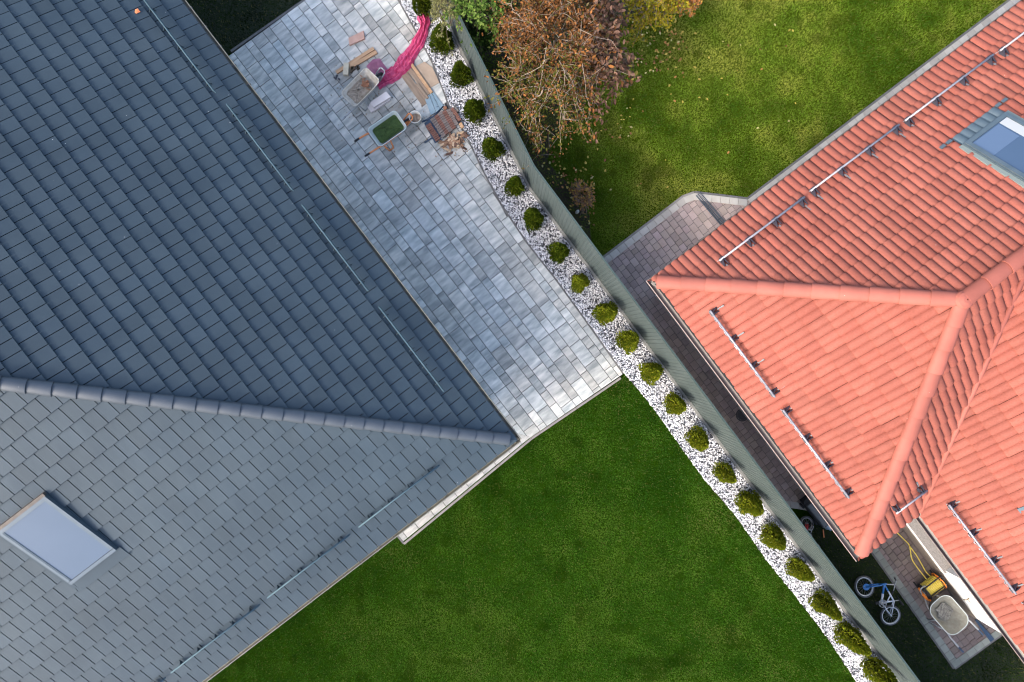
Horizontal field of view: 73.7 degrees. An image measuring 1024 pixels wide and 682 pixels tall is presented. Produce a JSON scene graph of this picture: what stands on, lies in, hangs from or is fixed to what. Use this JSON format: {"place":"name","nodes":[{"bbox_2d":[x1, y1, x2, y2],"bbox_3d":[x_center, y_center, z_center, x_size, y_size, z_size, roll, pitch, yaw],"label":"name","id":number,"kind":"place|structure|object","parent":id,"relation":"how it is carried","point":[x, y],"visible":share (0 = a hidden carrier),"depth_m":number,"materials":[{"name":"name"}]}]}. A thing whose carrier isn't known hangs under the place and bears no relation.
{"place":"outdoors","nodes":[
{"label":"outdoors","id":0,"kind":"place"},
{"bbox_2d":[186,0,300,53],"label":"lawn","id":1,"kind":"structure","parent":0,"point":[218,13],"depth_m":15.60,"materials":[{"name":"plant"}]},
{"bbox_2d":[229,0,621,439],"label":"paving","id":2,"kind":"structure","parent":0,"point":[421,214],"depth_m":15.57,"materials":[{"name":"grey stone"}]},
{"bbox_2d":[343,63,349,75],"bbox_3d":[-3.764,-6.171,15.514,0.120,0.103,0.270,4,90,0],"label":"concrete block","id":3,"kind":"object","parent":2,"relation":"on","point":[346,68],"depth_m":15.46,"materials":[{"name":"grey concrete"}]},
{"bbox_2d":[350,65,359,73],"bbox_3d":[-3.601,-6.197,15.535,0.246,0.055,0.135,-30,90,0],"label":"earth clod","id":4,"kind":"object","parent":2,"relation":"on","point":[353,68],"visible":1,"depth_m":15.51,"materials":[{"name":"soil"}]},
{"bbox_2d":[336,47,374,73],"bbox_3d":[-3.573,-6.385,15.543,1.018,0.050,0.075,-33,90,0],"label":"timber plank","id":5,"kind":"object","parent":2,"relation":"on","point":[362,55],"visible":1,"depth_m":15.52,"materials":[{"name":"brown wood"}]},
{"bbox_2d":[348,31,364,45],"bbox_3d":[-3.534,-6.889,15.540,0.429,0.055,0.175,-24,90,0],"label":"terracotta slab","id":6,"kind":"object","parent":2,"relation":"on","point":[356,38],"depth_m":15.51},
{"bbox_2d":[329,67,384,120],"bbox_3d":[-3.390,-5.539,15.299,0.503,0.544,1.501,44,90,0],"label":"wheelbarrow","id":7,"kind":"object","parent":2,"relation":"on","point":[371,77],"visible":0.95,"depth_m":15.12,"materials":[{"name":"metal"}]},
{"bbox_2d":[347,77,371,103],"bbox_3d":[-3.412,-5.562,15.137,0.379,0.080,0.586,45,90,0],"label":"rubble","id":8,"kind":"object","parent":7,"relation":"in","point":[357,92],"visible":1,"depth_m":15.14,"materials":[{"name":"grey concrete"}]},
{"bbox_2d":[360,75,369,89],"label":"bark scraps","id":9,"kind":"object","parent":8,"relation":"on","point":[365,84],"visible":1,"depth_m":15.09,"materials":[{"name":"brown wood"}]},
{"bbox_2d":[349,50,377,68],"bbox_3d":[-3.387,-6.404,15.543,0.710,0.045,0.085,-30,90,0],"label":"timber plank","id":10,"kind":"object","parent":2,"relation":"on","point":[365,58],"visible":1,"depth_m":15.52,"materials":[{"name":"brown wood"}]},
{"bbox_2d":[367,99,390,112],"bbox_3d":[-3.029,-5.404,15.525,0.523,0.085,0.184,-34,90,0],"label":"foam block","id":11,"kind":"object","parent":2,"relation":"on","point":[371,108],"depth_m":15.48,"materials":[{"name":"white plastic"}]},
{"bbox_2d":[370,92,390,107],"bbox_3d":[-2.970,-5.446,15.435,0.460,0.085,0.162,-34,90,0],"label":"foam block","id":12,"kind":"object","parent":11,"relation":"on","point":[381,99],"depth_m":15.39,"materials":[{"name":"white plastic"}]},
{"bbox_2d":[354,111,412,156],"bbox_3d":[-2.800,-4.643,15.299,1.393,0.543,0.545,-35,90,0],"label":"wheelbarrow","id":13,"kind":"object","parent":2,"relation":"on","point":[405,122],"visible":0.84,"depth_m":15.09,"materials":[{"name":"grey metal"}]},
{"bbox_2d":[373,115,403,142],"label":"grass clippings","id":14,"kind":"object","parent":13,"relation":"in","point":[388,128],"depth_m":15.11,"materials":[{"name":"green plant"}]},
{"bbox_2d":[319,40,467,175],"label":"dirt crumbs","id":15,"kind":"object","parent":2,"relation":"on","point":[406,114],"visible":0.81,"depth_m":15.56,"materials":[{"name":"brown soil"}]},
{"bbox_2d":[366,13,429,89],"bbox_3d":[-2.446,-6.578,15.476,1.994,0.167,0.760,-43,90,0],"label":"debris netting","id":16,"kind":"object","parent":2,"relation":"on","point":[399,68],"visible":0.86,"depth_m":15.50,"materials":[{"name":"pink fabric"}]},
{"bbox_2d":[402,72,426,105],"bbox_3d":[-2.233,-5.771,15.559,0.170,0.020,0.909,-35,90,0],"label":"board","id":17,"kind":"object","parent":2,"relation":"on","point":[413,87],"visible":1,"depth_m":15.55,"materials":[{"name":"brown wood"}]},
{"bbox_2d":[416,83,428,98],"bbox_3d":[-2.037,-5.683,15.529,0.060,0.030,0.411,-36,90,0],"label":"board","id":18,"kind":"object","parent":17,"relation":"on","point":[422,91],"visible":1,"depth_m":15.51,"materials":[{"name":"brown wood"}]},
{"bbox_2d":[409,110,421,125],"bbox_3d":[-2.166,-5.016,15.412,0.296,0.313,0.290,0,90,0],"label":"bucket","id":19,"kind":"object","parent":2,"relation":"on","point":[418,123],"visible":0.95,"depth_m":15.31,"materials":[{"name":"grey plastic"}]},
{"bbox_2d":[411,114,420,121],"bbox_3d":[-2.166,-5.012,15.380,0.234,0.020,0.234,0,90,0],"label":"brown slurry","id":20,"kind":"object","parent":19,"relation":"in","point":[416,117],"visible":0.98,"depth_m":15.38,"materials":[{"name":"brown liquid"}]},
{"bbox_2d":[407,68,429,95],"bbox_3d":[-2.156,-5.955,15.557,0.120,0.022,0.853,-40,90,0],"label":"board","id":21,"kind":"object","parent":2,"relation":"on","point":[413,74],"visible":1,"depth_m":15.55,"materials":[{"name":"brown wood"}]},
{"bbox_2d":[409,61,432,93],"bbox_3d":[-2.082,-6.002,15.528,0.070,0.035,0.879,-36,90,0],"label":"board","id":22,"kind":"object","parent":21,"relation":"on","point":[421,78],"visible":1,"depth_m":15.51,"materials":[{"name":"brown wood"}]},
{"bbox_2d":[415,62,438,87],"bbox_3d":[-1.911,-6.086,15.558,0.328,0.012,0.603,-31,90,0],"label":"cardboard sheet","id":23,"kind":"object","parent":2,"relation":"on","point":[427,72],"visible":1,"depth_m":15.55,"materials":[{"name":"brown cardboard"}]},
{"bbox_2d":[422,106,443,142],"bbox_3d":[-1.798,-4.926,15.550,0.514,0.040,0.853,0,90,0],"label":"hand truck","id":24,"kind":"object","parent":2,"relation":"on","point":[429,120],"visible":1,"depth_m":15.55,"materials":[{"name":"blue paint"}]},
{"bbox_2d":[426,123,439,141],"bbox_3d":[-1.794,-4.743,15.518,0.138,0.095,0.429,-34,90,0],"label":"tile stack","id":25,"kind":"object","parent":24,"relation":"on","point":[433,132],"visible":1,"depth_m":15.48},
{"bbox_2d":[425,92,442,114],"bbox_3d":[-1.791,-5.414,15.550,0.361,0.024,0.439,-29,90,0],"label":"blue board","id":26,"kind":"object","parent":2,"relation":"on","point":[431,108],"visible":1,"depth_m":15.54,"materials":[{"name":"blue plastic"}]},
{"bbox_2d":[430,117,445,137],"bbox_3d":[-1.677,-4.852,15.517,0.112,0.097,0.512,-34,90,0],"label":"tile stack","id":27,"kind":"object","parent":2,"relation":"on","point":[438,127],"visible":1,"depth_m":15.48,"materials":[{"name":"grey tile"}]},
{"bbox_2d":[434,114,448,134],"bbox_3d":[-1.601,-4.916,15.517,0.106,0.097,0.499,-32,90,0],"label":"tile stack","id":28,"kind":"object","parent":2,"relation":"on","point":[441,124],"visible":1,"depth_m":15.48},
{"bbox_2d":[438,111,452,131],"bbox_3d":[-1.520,-4.972,15.517,0.120,0.097,0.504,-30,90,0],"label":"tile stack","id":29,"kind":"object","parent":2,"relation":"on","point":[445,122],"visible":1,"depth_m":15.48,"materials":[{"name":"grey tile"}]},
{"bbox_2d":[442,110,455,129],"bbox_3d":[-1.434,-5.025,15.518,0.113,0.096,0.474,-31,90,0],"label":"tile stack","id":30,"kind":"object","parent":2,"relation":"on","point":[449,120],"visible":1,"depth_m":15.48,"materials":[{"name":"red ceramic"}]},
{"bbox_2d":[446,109,458,125],"bbox_3d":[-1.349,-5.084,15.519,0.100,0.093,0.398,-30,90,0],"label":"tile stack","id":31,"kind":"object","parent":2,"relation":"on","point":[452,116],"visible":1,"depth_m":15.48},
{"bbox_2d":[399,433,529,540],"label":"path","id":32,"kind":"structure","parent":0,"point":[413,528],"depth_m":15.57,"materials":[{"name":"white concrete"}]},
{"bbox_2d":[208,375,855,681],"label":"lawn","id":33,"kind":"structure","parent":0,"point":[594,588],"depth_m":15.60,"materials":[{"name":"plant"}]},
{"bbox_2d":[228,14,876,650],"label":"ground","id":34,"kind":"structure","parent":0,"point":[800,514],"depth_m":15.65,"materials":[{"name":"soil"}]},
{"bbox_2d":[0,0,520,681],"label":"house","id":35,"kind":"structure","parent":34,"relation":"on","point":[246,402],"depth_m":11.92,"materials":[{"name":"tile"}]},
{"bbox_2d":[230,0,304,52],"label":"kerb","id":36,"kind":"structure","parent":34,"relation":"on","point":[241,44],"depth_m":15.57,"materials":[{"name":"grey concrete"}]},
{"bbox_2d":[398,0,623,372],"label":"kerb","id":37,"kind":"structure","parent":34,"relation":"on","point":[524,239],"depth_m":15.57,"materials":[{"name":"grey concrete"}]},
{"bbox_2d":[404,377,620,544],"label":"kerb","id":38,"kind":"structure","parent":34,"relation":"on","point":[514,452],"depth_m":15.56,"materials":[{"name":"concrete"}]},
{"bbox_2d":[603,191,693,257],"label":"kerb","id":39,"kind":"structure","parent":34,"relation":"on","point":[645,224],"depth_m":15.57,"materials":[{"name":"concrete"}]},
{"bbox_2d":[604,193,694,262],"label":"kerb","id":40,"kind":"structure","parent":34,"relation":"on","point":[637,236],"depth_m":15.57,"materials":[{"name":"grey concrete"}]},
{"bbox_2d":[440,0,919,681],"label":"fence","id":41,"kind":"object","parent":34,"relation":"on","point":[720,430],"visible":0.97,"depth_m":14.54,"materials":[{"name":"grey"}]},
{"bbox_2d":[694,193,747,205],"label":"kerb","id":42,"kind":"structure","parent":34,"relation":"on","point":[725,200],"depth_m":15.56,"materials":[{"name":"grey concrete"}]},
{"bbox_2d":[694,191,747,198],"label":"kerb","id":43,"kind":"structure","parent":34,"relation":"on","point":[723,195],"depth_m":15.57,"materials":[{"name":"grey concrete"}]},
{"bbox_2d":[785,500,805,509],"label":"kerb","id":44,"kind":"structure","parent":34,"relation":"on","point":[794,505],"depth_m":15.57,"materials":[{"name":"grey concrete"}]},
{"bbox_2d":[646,0,1023,662],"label":"house","id":45,"kind":"structure","parent":34,"relation":"on","point":[844,310],"depth_m":12.24,"materials":[{"name":"red tile"}]},
{"bbox_2d":[748,0,1019,201],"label":"kerb","id":46,"kind":"structure","parent":34,"relation":"on","point":[961,40],"depth_m":15.57,"materials":[{"name":"grey concrete"}]},
{"bbox_2d":[871,552,953,668],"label":"kerb","id":47,"kind":"structure","parent":34,"relation":"on","point":[913,611],"depth_m":15.58,"materials":[{"name":"grey concrete"}]},
{"bbox_2d":[872,548,955,663],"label":"kerb","id":48,"kind":"structure","parent":34,"relation":"on","point":[906,594],"depth_m":15.57,"materials":[{"name":"grey concrete"}]},
{"bbox_2d":[952,630,1000,667],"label":"kerb","id":49,"kind":"structure","parent":34,"relation":"on","point":[978,646],"depth_m":15.57,"materials":[{"name":"grey concrete"}]},
{"bbox_2d":[954,634,1002,668],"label":"kerb","id":50,"kind":"structure","parent":34,"relation":"on","point":[1001,635],"depth_m":15.58,"materials":[{"name":"grey concrete"}]},
{"bbox_2d":[462,0,645,239],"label":"soil","id":51,"kind":"structure","parent":0,"point":[564,192],"depth_m":15.59,"materials":[{"name":"brown soil"}]},
{"bbox_2d":[429,0,480,55],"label":"olive shrub","id":52,"kind":"object","parent":51,"relation":"on","point":[441,5],"visible":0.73,"depth_m":14.02,"materials":[{"name":"green plant"}]},
{"bbox_2d":[460,19,500,54],"bbox_3d":[-0.687,-6.630,15.089,0.888,1.122,0.859,0,90,0],"label":"dark green bush","id":53,"kind":"object","parent":51,"relation":"on","point":[485,38],"visible":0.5,"depth_m":14.77,"materials":[{"name":"green plant"}]},
{"bbox_2d":[442,0,522,59],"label":"green shrub","id":54,"kind":"object","parent":51,"relation":"on","point":[478,8],"visible":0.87,"depth_m":13.48,"materials":[{"name":"green plant"}]},
{"bbox_2d":[477,0,641,168],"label":"autumn tree","id":55,"kind":"object","parent":51,"relation":"on","point":[594,50],"visible":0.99,"depth_m":13.13,"materials":[{"name":"brown plant"}]},
{"bbox_2d":[399,0,885,681],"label":"gravel","id":56,"kind":"structure","parent":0,"point":[725,496],"depth_m":15.57,"materials":[{"name":"white gravel"}]},
{"bbox_2d":[412,0,432,16],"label":"thuja bush","id":57,"kind":"object","parent":56,"relation":"on","point":[423,6],"visible":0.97,"depth_m":15.18,"materials":[{"name":"green plant"}]},
{"bbox_2d":[429,23,454,55],"bbox_3d":[-1.568,-6.658,15.021,0.634,1.204,0.540,-24,92,-2],"label":"thuja bush","id":58,"kind":"object","parent":56,"relation":"on","point":[441,46],"visible":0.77,"depth_m":15.06,"materials":[{"name":"green plant"}]},
{"bbox_2d":[451,108,460,121],"bbox_3d":[-1.272,-5.148,15.520,0.091,0.090,0.342,-32,90,0],"label":"tile stack","id":59,"kind":"object","parent":56,"relation":"on","point":[456,115],"visible":1,"depth_m":15.48,"materials":[{"name":"red ceramic"}]},
{"bbox_2d":[449,60,473,88],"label":"thuja bush","id":60,"kind":"object","parent":56,"relation":"on","point":[460,74],"visible":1,"depth_m":15.05,"materials":[{"name":"green plant"}]},
{"bbox_2d":[462,98,485,125],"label":"thuja bush","id":61,"kind":"object","parent":56,"relation":"on","point":[474,109],"visible":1,"depth_m":15.06,"materials":[{"name":"green plant"}]},
{"bbox_2d":[481,136,506,161],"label":"thuja bush","id":62,"kind":"object","parent":56,"relation":"on","point":[491,147],"visible":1,"depth_m":14.93,"materials":[{"name":"green plant"}]},
{"bbox_2d":[504,175,524,196],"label":"thuja bush","id":63,"kind":"object","parent":56,"relation":"on","point":[516,187],"visible":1,"depth_m":15.00,"materials":[{"name":"green plant"}]},
{"bbox_2d":[522,207,543,233],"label":"thuja bush","id":64,"kind":"object","parent":56,"relation":"on","point":[533,218],"visible":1,"depth_m":14.93,"materials":[{"name":"green plant"}]},
{"bbox_2d":[546,242,569,263],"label":"thuja bush","id":65,"kind":"object","parent":56,"relation":"on","point":[558,252],"visible":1,"depth_m":15.00,"materials":[{"name":"green plant"}]},
{"bbox_2d":[570,272,589,293],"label":"thuja bush","id":66,"kind":"object","parent":56,"relation":"on","point":[580,282],"visible":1,"depth_m":15.07,"materials":[{"name":"green plant"}]},
{"bbox_2d":[591,301,617,326],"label":"thuja bush","id":67,"kind":"object","parent":56,"relation":"on","point":[606,313],"visible":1,"depth_m":14.89,"materials":[{"name":"green plant"}]},
{"bbox_2d":[615,330,638,354],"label":"thuja bush","id":68,"kind":"object","parent":56,"relation":"on","point":[628,341],"visible":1,"depth_m":14.89,"materials":[{"name":"green plant"}]},
{"bbox_2d":[637,362,663,385],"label":"thuja bush","id":69,"kind":"object","parent":56,"relation":"on","point":[651,373],"visible":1,"depth_m":14.94,"materials":[{"name":"green plant"}]},
{"bbox_2d":[662,391,686,415],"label":"thuja bush","id":70,"kind":"object","parent":56,"relation":"on","point":[675,404],"visible":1,"depth_m":14.96,"materials":[{"name":"green plant"}]},
{"bbox_2d":[683,425,708,451],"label":"thuja bush","id":71,"kind":"object","parent":56,"relation":"on","point":[698,440],"visible":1,"depth_m":14.96,"materials":[{"name":"green plant"}]},
{"bbox_2d":[711,460,736,483],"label":"thuja bush","id":72,"kind":"object","parent":56,"relation":"on","point":[721,472],"visible":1,"depth_m":15.06,"materials":[{"name":"green plant"}]},
{"bbox_2d":[733,490,763,516],"bbox_3d":[5.276,3.574,14.997,0.621,1.254,0.520,-38,90,0],"label":"thuja bush","id":73,"kind":"object","parent":56,"relation":"on","point":[750,503],"visible":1,"depth_m":14.98,"materials":[{"name":"green plant"}]},
{"bbox_2d":[757,522,786,550],"bbox_3d":[5.793,4.355,15.015,0.524,1.219,0.580,17,93,3],"label":"thuja bush","id":74,"kind":"object","parent":56,"relation":"on","point":[773,536],"visible":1,"depth_m":14.99,"materials":[{"name":"green plant"}]},
{"bbox_2d":[785,556,814,581],"bbox_3d":[6.432,5.076,15.060,0.555,1.124,0.483,5,90,0],"label":"thuja bush","id":75,"kind":"object","parent":56,"relation":"on","point":[798,568],"visible":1,"depth_m":15.04,"materials":[{"name":"green plant"}]},
{"bbox_2d":[808,589,842,620],"bbox_3d":[6.931,5.852,15.017,0.540,1.214,0.549,19,91,-1],"label":"thuja bush","id":76,"kind":"object","parent":56,"relation":"on","point":[822,603],"visible":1,"depth_m":15.04,"materials":[{"name":"green plant"}]},
{"bbox_2d":[833,621,871,655],"bbox_3d":[7.538,6.561,14.989,0.623,1.270,0.526,-5,90,0],"label":"thuja bush","id":77,"kind":"object","parent":56,"relation":"on","point":[850,637],"visible":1,"depth_m":14.98,"materials":[{"name":"green plant"}]},
{"bbox_2d":[860,655,897,681],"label":"thuja bush","id":78,"kind":"object","parent":56,"relation":"on","point":[873,668],"visible":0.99,"depth_m":15.05,"materials":[{"name":"green plant"}]},
{"bbox_2d":[608,157,805,505],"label":"paving","id":79,"kind":"structure","parent":0,"point":[669,331],"depth_m":15.58,"materials":[{"name":"brown"}]},
{"bbox_2d":[696,192,724,224],"bbox_3d":[4.539,-2.996,15.570,0.130,0.040,0.936,-40,90,0],"label":"channel grate","id":80,"kind":"object","parent":79,"relation":"on","point":[706,206],"visible":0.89,"depth_m":15.56,"materials":[{"name":"metal"}]},
{"bbox_2d":[736,409,746,420],"bbox_3d":[5.252,1.691,15.575,0.290,0.019,0.290,0,90,0],"label":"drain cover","id":81,"kind":"object","parent":79,"relation":"on","point":[740,415],"visible":0.77,"depth_m":15.57,"materials":[{"name":"metal"}]},
{"bbox_2d":[799,495,827,527],"bbox_3d":[6.844,3.760,15.372,0.420,0.452,0.813,-38,90,0],"label":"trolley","id":82,"kind":"object","parent":79,"relation":"on","point":[811,509],"visible":0.52,"depth_m":15.21,"materials":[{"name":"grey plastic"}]},
{"bbox_2d":[464,0,1005,255],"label":"lawn","id":83,"kind":"structure","parent":0,"point":[812,123],"depth_m":15.60,"materials":[{"name":"plant"}]},
{"bbox_2d":[569,178,595,214],"bbox_3d":[1.558,-3.193,15.189,0.629,0.922,0.902,0,90,0],"label":"dried shrub","id":84,"kind":"object","parent":83,"relation":"on","point":[582,189],"visible":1,"depth_m":14.98,"materials":[{"name":"brown plant"}]},
{"bbox_2d":[506,14,795,226],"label":"fallen leaves","id":85,"kind":"object","parent":83,"relation":"on","point":[669,85],"visible":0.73,"depth_m":15.55,"materials":[{"name":"brown plant"}]},
{"bbox_2d":[621,0,694,46],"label":"yellow shrub","id":86,"kind":"object","parent":83,"relation":"on","point":[653,5],"visible":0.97,"depth_m":14.31,"materials":[{"name":"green plant"}]},
{"bbox_2d":[670,0,701,17],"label":"orange shrub","id":87,"kind":"object","parent":83,"relation":"on","point":[692,2],"visible":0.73,"depth_m":14.60,"materials":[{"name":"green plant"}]},
{"bbox_2d":[799,519,1023,681],"bbox_3d":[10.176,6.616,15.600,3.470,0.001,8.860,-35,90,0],"label":"lawn","id":88,"kind":"structure","parent":0,"point":[915,642],"depth_m":15.60,"materials":[{"name":"plant"}]},
{"bbox_2d":[800,516,820,547],"bbox_3d":[6.723,4.450,15.403,0.426,0.293,0.959,-15,90,0],"label":"bicycle","id":89,"kind":"object","parent":88,"relation":"on","point":[807,523],"visible":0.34,"depth_m":15.48,"materials":[{"name":"grey"}]},
{"bbox_2d":[854,575,903,625],"bbox_3d":[8.328,5.884,15.402,0.894,0.314,1.296,-20,90,0],"label":"bicycle","id":90,"kind":"object","parent":88,"relation":"on","point":[873,585],"visible":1,"depth_m":15.45,"materials":[{"name":"blue metal"}]},
{"bbox_2d":[878,528,998,661],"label":"path","id":91,"kind":"structure","parent":0,"point":[918,579],"depth_m":15.58,"materials":[{"name":"brown"}]},
{"bbox_2d":[897,533,926,578],"bbox_3d":[9.014,4.747,15.437,0.200,0.284,1.307,-33,90,0],"label":"garden hose","id":92,"kind":"object","parent":91,"relation":"on","point":[911,555],"visible":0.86,"depth_m":15.55,"materials":[{"name":"yellow rubber"}]},
{"bbox_2d":[909,546,930,576],"bbox_3d":[9.278,5.006,15.472,0.053,0.198,0.825,-32,90,0],"label":"garden hose","id":93,"kind":"object","parent":91,"relation":"on","point":[919,561],"visible":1,"depth_m":15.54,"materials":[{"name":"yellow rubber"}]},
{"bbox_2d":[913,570,947,601],"bbox_3d":[9.446,5.545,15.365,0.581,0.438,0.447,-37,90,0],"label":"hose reel","id":94,"kind":"object","parent":91,"relation":"on","point":[934,584],"visible":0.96,"depth_m":15.25,"materials":[{"name":"yellow plastic"}]},
{"bbox_2d":[917,585,983,652],"bbox_3d":[9.653,6.077,15.279,0.660,0.584,1.574,-41,90,0],"label":"wheelbarrow","id":95,"kind":"object","parent":91,"relation":"on","point":[956,622],"visible":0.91,"depth_m":15.13,"materials":[{"name":"metal"}]},
{"bbox_2d":[936,603,952,620],"bbox_3d":[9.642,6.038,15.225,0.387,0.020,0.349,29,90,0],"label":"dried cement","id":96,"kind":"object","parent":95,"relation":"on","point":[944,610],"visible":1,"depth_m":15.22,"materials":[{"name":"grey concrete"}]},
{"bbox_2d":[975,619,993,641],"bbox_3d":[10.756,6.588,15.556,0.110,0.023,0.610,-39,90,0],"label":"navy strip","id":97,"kind":"object","parent":91,"relation":"on","point":[988,635],"visible":0.95,"depth_m":15.54,"materials":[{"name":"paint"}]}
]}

